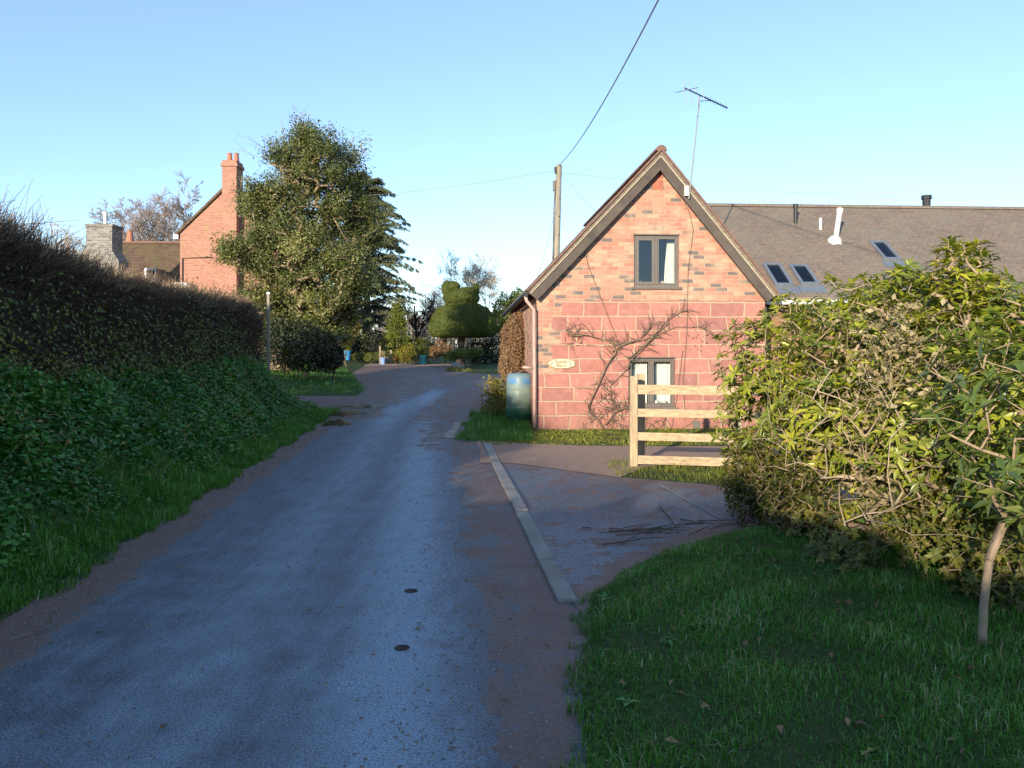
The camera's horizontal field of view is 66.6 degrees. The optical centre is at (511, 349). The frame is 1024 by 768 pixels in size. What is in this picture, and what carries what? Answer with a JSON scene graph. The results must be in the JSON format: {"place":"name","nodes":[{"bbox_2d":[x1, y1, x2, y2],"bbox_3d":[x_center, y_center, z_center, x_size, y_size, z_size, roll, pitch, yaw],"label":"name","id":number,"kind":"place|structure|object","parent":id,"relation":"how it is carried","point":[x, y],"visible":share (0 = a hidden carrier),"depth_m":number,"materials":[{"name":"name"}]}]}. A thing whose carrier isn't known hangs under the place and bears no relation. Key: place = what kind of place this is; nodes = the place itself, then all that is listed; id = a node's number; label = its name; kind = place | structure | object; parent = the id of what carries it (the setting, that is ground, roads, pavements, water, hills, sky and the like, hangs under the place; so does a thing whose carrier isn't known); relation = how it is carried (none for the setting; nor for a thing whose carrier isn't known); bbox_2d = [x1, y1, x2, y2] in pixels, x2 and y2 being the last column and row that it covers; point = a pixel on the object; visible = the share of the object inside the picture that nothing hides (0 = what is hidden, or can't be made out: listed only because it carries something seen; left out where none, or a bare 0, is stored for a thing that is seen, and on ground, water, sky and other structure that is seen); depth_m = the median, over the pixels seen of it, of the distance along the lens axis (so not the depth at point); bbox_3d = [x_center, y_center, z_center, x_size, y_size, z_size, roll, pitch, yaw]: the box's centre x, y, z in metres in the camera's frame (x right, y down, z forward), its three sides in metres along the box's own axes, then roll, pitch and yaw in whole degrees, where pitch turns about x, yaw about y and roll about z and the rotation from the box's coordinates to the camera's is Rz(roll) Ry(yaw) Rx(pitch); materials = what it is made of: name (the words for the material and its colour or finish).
{"place":"outdoors","nodes":[
{"label":"outdoors","id":0,"kind":"place"},
{"bbox_2d":[0,366,594,767],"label":"road","id":1,"kind":"structure","parent":0,"point":[403,397],"depth_m":4.50,"materials":[{"name":"grey asphalt"}]},
{"bbox_2d":[0,408,573,767],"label":"fallen leaves","id":2,"kind":"object","parent":1,"relation":"on","point":[164,725],"visible":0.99,"depth_m":4.83,"materials":[{"name":"brown plant"}]},
{"bbox_2d":[0,425,584,767],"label":"loose grit","id":3,"kind":"object","parent":1,"relation":"on","point":[370,734],"visible":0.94,"depth_m":4.51,"materials":[{"name":"gravel"}]},
{"bbox_2d":[322,419,350,425],"bbox_3d":[-3.753,1.573,16.940,0.644,0.020,1.378,0,0,0],"label":"pile","id":4,"kind":"object","parent":1,"relation":"on","point":[336,422],"visible":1,"depth_m":16.74,"materials":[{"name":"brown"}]},
{"bbox_2d":[329,411,366,415],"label":"puddle","id":5,"kind":"object","parent":1,"relation":"on","point":[342,413],"visible":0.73,"depth_m":18.82,"materials":[{"name":"brown liquid"}]},
{"bbox_2d":[340,405,381,407],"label":"puddle","id":6,"kind":"object","parent":1,"relation":"on","point":[366,406],"visible":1,"depth_m":20.37,"materials":[{"name":"grey liquid"}]},
{"bbox_2d":[394,645,409,650],"bbox_3d":[-0.591,1.599,4.188,0.084,0.008,0.084,0,0,0],"label":"iron cover","id":7,"kind":"object","parent":1,"relation":"on","point":[400,647],"visible":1,"depth_m":4.19,"materials":[{"name":"black metal"}]},
{"bbox_2d":[404,588,417,592],"bbox_3d":[-0.670,1.599,5.178,0.090,0.008,0.090,0,0,0],"label":"iron cover","id":8,"kind":"object","parent":1,"relation":"on","point":[411,591],"visible":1,"depth_m":5.17,"materials":[{"name":"black metal"}]},
{"bbox_2d":[364,364,470,365],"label":"gravel edging","id":9,"kind":"object","parent":1,"relation":"on","point":[411,365],"visible":0.65,"depth_m":42.76,"materials":[{"name":"gravel"}]},
{"bbox_2d":[378,350,387,363],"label":"garden pot","id":10,"kind":"object","parent":9,"relation":"on","point":[382,359],"visible":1,"depth_m":44.50,"materials":[{"name":"white ceramic"}]},
{"bbox_2d":[417,346,428,363],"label":"garden pot","id":11,"kind":"object","parent":9,"relation":"on","point":[422,357],"visible":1,"depth_m":44.49,"materials":[{"name":"teal ceramic"}]},
{"bbox_2d":[443,422,460,437],"bbox_3d":[-1.147,1.582,15.600,0.255,0.021,3.120,0,0,0],"label":"kerb","id":12,"kind":"object","parent":1,"relation":"on","point":[451,433],"visible":0.9,"depth_m":15.21,"materials":[{"name":"concrete"}]},
{"bbox_2d":[483,443,576,601],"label":"kerb","id":13,"kind":"structure","parent":1,"relation":"on","point":[560,587],"depth_m":6.48,"materials":[{"name":"concrete"}]},
{"bbox_2d":[293,396,354,405],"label":"muddy track","id":14,"kind":"structure","parent":0,"point":[320,400],"depth_m":22.48,"materials":[{"name":"brown soil"}]},
{"bbox_2d":[390,263,542,269],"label":"overhead wire","id":15,"kind":"object","parent":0,"point":[479,266],"visible":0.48,"depth_m":79.99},
{"bbox_2d":[0,340,1023,767],"bbox_3d":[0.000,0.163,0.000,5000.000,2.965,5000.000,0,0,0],"label":"ground","id":16,"kind":"structure","parent":0,"point":[682,716],"depth_m":3.75,"materials":[{"name":"green plant"}]},
{"bbox_2d":[41,218,85,260],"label":"bare tree","id":17,"kind":"object","parent":16,"relation":"on","point":[66,240],"visible":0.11,"depth_m":54.33,"materials":[{"name":"plant"}]},
{"bbox_2d":[88,196,179,240],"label":"bare tree","id":18,"kind":"object","parent":16,"relation":"on","point":[118,213],"visible":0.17,"depth_m":68.25,"materials":[{"name":"purple plant"}]},
{"bbox_2d":[0,180,280,393],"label":"hedgerow","id":19,"kind":"object","parent":16,"relation":"on","point":[63,302],"visible":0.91,"depth_m":9.41,"materials":[{"name":"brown plant"}]},
{"bbox_2d":[0,352,300,493],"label":"bank brambles","id":20,"kind":"object","parent":16,"relation":"on","point":[25,411],"visible":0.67,"depth_m":8.32,"materials":[{"name":"green plant"}]},
{"bbox_2d":[111,171,203,240],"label":"bare tree","id":21,"kind":"object","parent":16,"relation":"on","point":[141,224],"visible":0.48,"depth_m":65.27,"materials":[{"name":"brown plant"}]},
{"bbox_2d":[0,349,323,593],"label":"bank ground cover","id":22,"kind":"object","parent":16,"relation":"on","point":[107,393],"visible":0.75,"depth_m":8.11,"materials":[{"name":"green plant"}]},
{"bbox_2d":[0,370,340,625],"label":"bank grass","id":23,"kind":"structure","parent":16,"relation":"on","point":[202,484],"depth_m":7.26,"materials":[{"name":"green plant"}]},
{"bbox_2d":[85,153,306,348],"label":"brick house","id":24,"kind":"structure","parent":16,"relation":"on","point":[188,252],"depth_m":40.00,"materials":[{"name":"brick"}]},
{"bbox_2d":[145,268,165,280],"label":"roof window","id":25,"kind":"structure","parent":24,"relation":"in","point":[147,269],"depth_m":40.88,"materials":[{"name":"metal"}]},
{"bbox_2d":[266,292,269,371],"bbox_3d":[-5.432,-0.189,17.400,0.068,2.210,0.068,0,0,0],"label":"marker post","id":26,"kind":"object","parent":16,"relation":"on","point":[268,329],"visible":0.61,"depth_m":17.37,"materials":[{"name":"white paint"}]},
{"bbox_2d":[230,112,364,229],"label":"weeping birch","id":27,"kind":"object","parent":16,"relation":"on","point":[288,149],"visible":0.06,"depth_m":43.12,"materials":[{"name":"purple plant"}]},
{"bbox_2d":[261,314,344,379],"bbox_3d":[-7.128,-0.099,26.296,2.886,2.271,2.292,0,0,0],"label":"hedge shrub","id":28,"kind":"object","parent":16,"relation":"on","point":[304,356],"visible":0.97,"depth_m":25.93,"materials":[{"name":"green plant"}]},
{"bbox_2d":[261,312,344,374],"bbox_3d":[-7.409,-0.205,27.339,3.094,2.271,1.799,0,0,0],"label":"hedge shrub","id":29,"kind":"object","parent":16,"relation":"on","point":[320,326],"visible":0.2,"depth_m":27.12,"materials":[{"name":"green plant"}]},
{"bbox_2d":[206,106,400,371],"bbox_3d":[-7.664,-3.801,28.495,7.106,9.725,6.774,0,0,31],"label":"holly tree","id":30,"kind":"object","parent":16,"relation":"on","point":[343,269],"visible":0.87,"depth_m":27.36,"materials":[{"name":"green plant"}]},
{"bbox_2d":[261,362,365,394],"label":"verge grass","id":31,"kind":"structure","parent":16,"relation":"on","point":[326,384],"depth_m":26.45,"materials":[{"name":"green plant"}]},
{"bbox_2d":[314,332,344,382],"bbox_3d":[-6.341,0.261,26.980,1.167,1.893,1.321,0,0,0],"label":"purple shrub","id":32,"kind":"object","parent":16,"relation":"on","point":[338,365],"visible":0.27,"depth_m":26.83,"materials":[{"name":"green plant"}]},
{"bbox_2d":[342,344,352,359],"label":"garden pot","id":33,"kind":"object","parent":16,"relation":"on","point":[348,355],"visible":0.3,"depth_m":44.47,"materials":[{"name":"blue ceramic"}]},
{"bbox_2d":[340,315,361,366],"bbox_3d":[-8.141,-0.459,37.971,1.813,2.592,1.421,0,0,0],"label":"autumn shrub","id":34,"kind":"object","parent":16,"relation":"on","point":[359,325],"visible":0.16,"depth_m":37.94,"materials":[{"name":"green plant"}]},
{"bbox_2d":[342,329,392,361],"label":"dark hedge","id":35,"kind":"object","parent":16,"relation":"on","point":[363,350],"visible":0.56,"depth_m":46.87,"materials":[{"name":"green plant"}]},
{"bbox_2d":[351,352,386,362],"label":"plant","id":36,"kind":"object","parent":16,"relation":"on","point":[370,359],"visible":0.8,"depth_m":45.69,"materials":[{"name":"green plant"}]},
{"bbox_2d":[317,169,423,357],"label":"cedar tree","id":37,"kind":"object","parent":16,"relation":"on","point":[384,288],"visible":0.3,"depth_m":49.65,"materials":[{"name":"green plant"}]},
{"bbox_2d":[376,300,418,362],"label":"conifer","id":38,"kind":"object","parent":16,"relation":"on","point":[399,318],"visible":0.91,"depth_m":46.80,"materials":[{"name":"green plant"}]},
{"bbox_2d":[388,353,418,363],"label":"plant","id":39,"kind":"object","parent":16,"relation":"on","point":[395,360],"visible":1,"depth_m":45.36,"materials":[{"name":"green plant"}]},
{"bbox_2d":[392,342,418,363],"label":"golden shrub","id":40,"kind":"object","parent":16,"relation":"on","point":[404,350],"visible":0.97,"depth_m":45.37,"materials":[{"name":"yellow plant"}]},
{"bbox_2d":[382,336,431,357],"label":"clipped hedge","id":41,"kind":"object","parent":16,"relation":"on","point":[419,340],"visible":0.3,"depth_m":47.82,"materials":[{"name":"green plant"}]},
{"bbox_2d":[399,291,443,358],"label":"bare tree","id":42,"kind":"object","parent":16,"relation":"on","point":[426,319],"visible":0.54,"depth_m":55.63,"materials":[{"name":"brown plant"}]},
{"bbox_2d":[328,287,516,351],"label":"wood","id":43,"kind":"object","parent":16,"relation":"on","point":[453,342],"visible":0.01,"depth_m":116.85,"materials":[{"name":"plant"}]},
{"bbox_2d":[417,340,437,362],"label":"green shrub","id":44,"kind":"object","parent":16,"relation":"on","point":[428,344],"visible":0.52,"depth_m":46.85,"materials":[{"name":"green plant"}]},
{"bbox_2d":[429,338,452,362],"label":"russet shrub","id":45,"kind":"object","parent":16,"relation":"on","point":[439,353],"visible":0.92,"depth_m":46.29,"materials":[{"name":"brown plant"}]},
{"bbox_2d":[410,272,488,348],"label":"bare tree","id":46,"kind":"object","parent":16,"relation":"on","point":[423,306],"visible":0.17,"depth_m":65.25,"materials":[{"name":"purple plant"}]},
{"bbox_2d":[449,362,464,368],"bbox_3d":[-2.645,0.817,37.482,0.763,0.475,0.641,0,0,21],"label":"rock","id":47,"kind":"object","parent":16,"relation":"on","point":[456,364],"visible":0.53,"depth_m":37.33,"materials":[{"name":"grey stone"}]},
{"bbox_2d":[445,366,478,371],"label":"ground plant","id":48,"kind":"object","parent":16,"relation":"on","point":[453,368],"visible":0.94,"depth_m":35.79,"materials":[{"name":"green plant"}]},
{"bbox_2d":[428,280,496,363],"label":"topiary tree","id":49,"kind":"object","parent":16,"relation":"on","point":[461,314],"visible":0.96,"depth_m":43.75,"materials":[{"name":"green plant"}]},
{"bbox_2d":[417,245,508,347],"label":"birch tree","id":50,"kind":"object","parent":16,"relation":"on","point":[483,280],"visible":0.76,"depth_m":60.59,"materials":[{"name":"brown plant"}]},
{"bbox_2d":[444,347,484,366],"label":"spreading shrub","id":51,"kind":"object","parent":16,"relation":"on","point":[457,354],"visible":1,"depth_m":40.79,"materials":[{"name":"green plant"}]},
{"bbox_2d":[464,336,501,363],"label":"dark shrub","id":52,"kind":"object","parent":16,"relation":"on","point":[486,356],"visible":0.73,"depth_m":45.95,"materials":[{"name":"green plant"}]},
{"bbox_2d":[476,374,506,415],"bbox_3d":[-0.297,1.078,18.171,1.142,1.066,2.076,0,0,0],"label":"dry grass clump","id":53,"kind":"object","parent":16,"relation":"on","point":[498,394],"visible":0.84,"depth_m":17.84,"materials":[{"name":"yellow plant"}]},
{"bbox_2d":[480,287,504,352],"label":"bare tree","id":54,"kind":"object","parent":16,"relation":"on","point":[491,306],"visible":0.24,"depth_m":65.99,"materials":[{"name":"plant"}]},
{"bbox_2d":[454,409,531,441],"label":"corner grass","id":55,"kind":"structure","parent":16,"relation":"on","point":[485,424],"depth_m":15.34,"materials":[{"name":"green plant"}]},
{"bbox_2d":[487,286,522,343],"bbox_3d":[-0.172,-1.172,40.146,2.239,4.273,2.612,0,0,0],"label":"evergreen shrub","id":56,"kind":"object","parent":16,"relation":"on","point":[510,300],"visible":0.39,"depth_m":39.68,"materials":[{"name":"green plant"}]},
{"bbox_2d":[498,309,524,381],"bbox_3d":[0.094,0.262,19.498,0.922,2.647,2.451,0,0,0],"label":"beech hedge","id":57,"kind":"object","parent":16,"relation":"on","point":[513,334],"visible":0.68,"depth_m":18.84,"materials":[{"name":"brown plant"}]},
{"bbox_2d":[506,371,530,421],"bbox_3d":[0.176,1.028,17.200,0.610,1.101,0.610,0,0,0],"label":"water butt","id":58,"kind":"object","parent":16,"relation":"on","point":[518,394],"visible":0.75,"depth_m":16.93,"materials":[{"name":"plastic"}]},
{"bbox_2d":[552,164,561,260],"bbox_3d":[1.669,-2.855,29.990,0.488,8.526,0.325,0,0,18],"label":"utility pole","id":59,"kind":"object","parent":16,"relation":"on","point":[556,190],"visible":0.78,"depth_m":29.89,"materials":[{"name":"brown wood"}]},
{"bbox_2d":[368,171,549,195],"bbox_3d":[-7.864,-8.393,40.001,0.016,2.973,27.687,0,0,-44],"label":"overhead wire","id":60,"kind":"object","parent":59,"relation":"attached to","point":[461,185],"visible":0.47,"depth_m":33.97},
{"bbox_2d":[538,188,559,274],"bbox_3d":[1.280,-4.207,27.114,0.016,4.629,5.910,0,0,12],"label":"overhead wire","id":61,"kind":"object","parent":59,"relation":"attached to","point":[549,234],"visible":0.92,"depth_m":27.34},
{"bbox_2d":[551,182,560,261],"bbox_3d":[1.523,-4.457,27.229,0.016,4.329,5.601,0,0,7],"label":"overhead wire","id":62,"kind":"object","parent":59,"relation":"attached to","point":[556,222],"visible":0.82,"depth_m":27.59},
{"bbox_2d":[559,0,658,164],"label":"overhead wire","id":63,"kind":"object","parent":59,"relation":"attached to","point":[618,74],"visible":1,"depth_m":15.31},
{"bbox_2d":[476,440,803,476],"bbox_3d":[2.690,1.590,11.825,6.620,0.001,4.150,0,0,0],"label":"gravel strip","id":64,"kind":"object","parent":16,"relation":"on","point":[584,458],"visible":0.5,"depth_m":11.87,"materials":[{"name":"beige gravel"}]},
{"bbox_2d":[468,403,851,445],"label":"grass","id":65,"kind":"structure","parent":16,"relation":"on","point":[580,439],"depth_m":14.38,"materials":[{"name":"green plant"}]},
{"bbox_2d":[629,374,782,467],"bbox_3d":[2.638,1.018,10.707,2.017,1.363,0.510,0,0,11],"label":"rail fence","id":66,"kind":"object","parent":16,"relation":"on","point":[639,389],"visible":0.5,"depth_m":10.59,"materials":[{"name":"beige wood"}]},
{"bbox_2d":[600,458,856,483],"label":"grass","id":67,"kind":"structure","parent":16,"relation":"on","point":[709,475],"depth_m":10.16,"materials":[{"name":"green plant"}]},
{"bbox_2d":[598,540,892,757],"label":"verge weeds","id":68,"kind":"object","parent":16,"relation":"on","point":[605,594],"visible":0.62,"depth_m":4.03,"materials":[{"name":"green plant"}]},
{"bbox_2d":[501,145,1023,429],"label":"barn cottage","id":69,"kind":"structure","parent":16,"relation":"on","point":[749,261],"depth_m":15.79,"materials":[{"name":"brick"}]},
{"bbox_2d":[559,204,727,429],"bbox_3d":[2.784,-0.442,15.650,3.735,5.063,0.150,0,0,-4],"label":"climbing vine","id":70,"kind":"object","parent":69,"relation":"attached to","point":[615,405],"visible":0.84,"depth_m":15.63,"materials":[{"name":"brown plant"}]},
{"bbox_2d":[626,357,677,409],"bbox_3d":[2.820,0.671,15.782,1.051,1.063,0.180,0,0,-3],"label":"window","id":71,"kind":"structure","parent":69,"relation":"in","point":[650,405],"depth_m":15.80,"materials":[{"name":"grey paint"}]},
{"bbox_2d":[632,234,681,288],"bbox_3d":[2.915,-1.782,15.777,1.021,1.115,0.160,0,0,-4],"label":"window","id":72,"kind":"structure","parent":69,"relation":"in","point":[655,238],"depth_m":15.77,"materials":[{"name":"grey paint"}]},
{"bbox_2d":[675,78,727,198],"bbox_3d":[3.824,-4.175,15.565,1.306,2.333,0.343,0,0,-19],"label":"tv aerial","id":73,"kind":"object","parent":69,"relation":"attached to","point":[687,190],"visible":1,"depth_m":15.54,"materials":[{"name":"metal"}]},
{"bbox_2d":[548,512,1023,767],"bbox_3d":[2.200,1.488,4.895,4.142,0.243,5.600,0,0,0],"label":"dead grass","id":74,"kind":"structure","parent":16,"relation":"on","point":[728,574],"depth_m":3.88,"materials":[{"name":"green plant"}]},
{"bbox_2d":[560,527,1022,766],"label":"verge leaves","id":75,"kind":"object","parent":16,"relation":"on","point":[779,726],"visible":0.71,"depth_m":3.76,"materials":[{"name":"brown plant"}]},
{"bbox_2d":[709,283,924,507],"bbox_3d":[3.194,0.469,7.982,2.533,2.370,2.140,0,0,0],"label":"rhododendron","id":76,"kind":"object","parent":16,"relation":"on","point":[743,393],"visible":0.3,"depth_m":7.80,"materials":[{"name":"green plant"}]},
{"bbox_2d":[716,428,1023,613],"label":"bramble","id":77,"kind":"object","parent":16,"relation":"on","point":[845,549],"visible":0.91,"depth_m":5.57,"materials":[{"name":"green plant"}]},
{"bbox_2d":[742,360,1013,547],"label":"bare branches","id":78,"kind":"object","parent":16,"relation":"on","point":[844,476],"visible":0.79,"depth_m":5.53,"materials":[{"name":"brown plant"}]},
{"bbox_2d":[760,258,1023,531],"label":"rhododendron","id":79,"kind":"object","parent":16,"relation":"on","point":[806,408],"visible":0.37,"depth_m":6.39,"materials":[{"name":"green plant"}]},
{"bbox_2d":[793,293,1016,556],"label":"dead stalks","id":80,"kind":"object","parent":16,"relation":"on","point":[892,386],"visible":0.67,"depth_m":5.53,"materials":[{"name":"beige plant"}]},
{"bbox_2d":[849,235,1023,571],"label":"rhododendron","id":81,"kind":"object","parent":16,"relation":"on","point":[972,310],"visible":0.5,"depth_m":5.39,"materials":[{"name":"green plant"}]},
{"bbox_2d":[903,302,1023,645],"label":"laurel shrub","id":82,"kind":"object","parent":16,"relation":"on","point":[1003,505],"visible":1,"depth_m":4.28,"materials":[{"name":"green plant"}]},
{"bbox_2d":[0,0,1023,347],"label":"sky","id":83,"kind":"structure","parent":0,"point":[906,100],"materials":[{"name":"blue"}]},
{"bbox_2d":[501,463,859,614],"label":"driveway","id":84,"kind":"structure","parent":0,"point":[564,507],"depth_m":7.52,"materials":[{"name":"grey asphalt"}]},
{"bbox_2d":[602,539,639,544],"bbox_3d":[0.906,1.585,6.446,0.377,0.014,0.017,0,0,-26],"label":"stick","id":85,"kind":"object","parent":84,"relation":"on","point":[618,542],"visible":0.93,"depth_m":6.42,"materials":[{"name":"brown wood"}]},
{"bbox_2d":[599,519,751,543],"bbox_3d":[1.444,1.540,6.671,1.423,0.080,0.551,0,0,-17],"label":"brushwood","id":86,"kind":"object","parent":84,"relation":"on","point":[652,531],"visible":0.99,"depth_m":6.65,"materials":[{"name":"brown plant"}]},
{"bbox_2d":[660,485,729,522],"bbox_3d":[1.875,1.590,8.150,0.032,0.001,2.119,0,0,-7],"label":"concrete strip","id":87,"kind":"object","parent":84,"relation":"on","point":[695,504],"visible":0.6,"depth_m":8.03,"materials":[{"name":"grey concrete"}]}
]}

